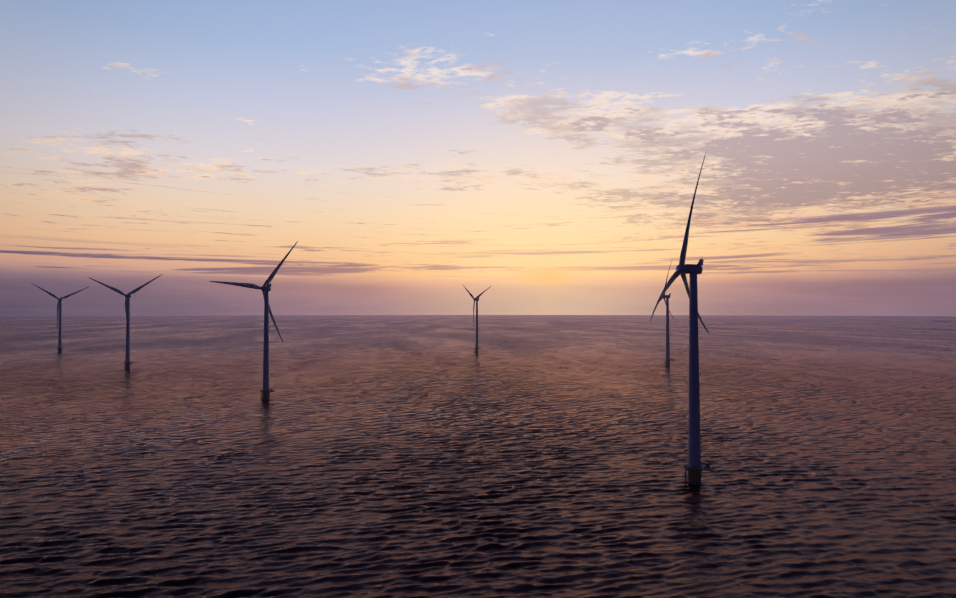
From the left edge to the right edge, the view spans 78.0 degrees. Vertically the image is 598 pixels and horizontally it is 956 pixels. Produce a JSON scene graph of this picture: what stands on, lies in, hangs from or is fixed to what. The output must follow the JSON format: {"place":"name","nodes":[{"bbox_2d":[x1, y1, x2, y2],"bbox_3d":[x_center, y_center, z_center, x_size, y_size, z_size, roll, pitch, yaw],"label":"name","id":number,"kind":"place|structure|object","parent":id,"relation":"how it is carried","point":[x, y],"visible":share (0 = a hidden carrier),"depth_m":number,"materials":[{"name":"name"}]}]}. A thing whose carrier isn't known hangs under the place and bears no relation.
{"place":"outdoors","nodes":[
{"label":"outdoors","id":0,"kind":"place"},
{"bbox_2d":[0,315,955,597],"bbox_3d":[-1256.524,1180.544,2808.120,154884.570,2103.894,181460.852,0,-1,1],"label":"water surface","id":1,"kind":"object","parent":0,"point":[434,457],"visible":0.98,"depth_m":306.70,"materials":[{"name":"liquid"}]},
{"bbox_2d":[31,283,89,352],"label":"turbine","id":2,"kind":"object","parent":1,"relation":"on","point":[59,314],"visible":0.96,"depth_m":1055.85,"materials":[{"name":"paint"}]},
{"bbox_2d":[88,275,160,368],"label":"turbine","id":3,"kind":"object","parent":1,"relation":"on","point":[127,363],"visible":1,"depth_m":771.90,"materials":[{"name":"paint"}]},
{"bbox_2d":[209,241,297,399],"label":"turbine","id":4,"kind":"object","parent":1,"relation":"on","point":[265,288],"visible":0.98,"depth_m":505.43,"materials":[{"name":"paint"}]},
{"bbox_2d":[463,285,490,352],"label":"turbine","id":5,"kind":"object","parent":1,"relation":"on","point":[476,299],"visible":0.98,"depth_m":1059.61,"materials":[{"name":"paint"}]},
{"bbox_2d":[660,261,673,365],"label":"turbine","id":6,"kind":"object","parent":1,"relation":"on","point":[668,360],"visible":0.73,"depth_m":810.36,"materials":[{"name":"paint"}]},
{"bbox_2d":[650,153,715,484],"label":"turbine","id":7,"kind":"object","parent":1,"relation":"on","point":[693,467],"visible":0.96,"depth_m":260.93,"materials":[{"name":"paint"}]},
{"bbox_2d":[0,0,955,315],"label":"sky","id":8,"kind":"structure","parent":0,"point":[548,155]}
]}

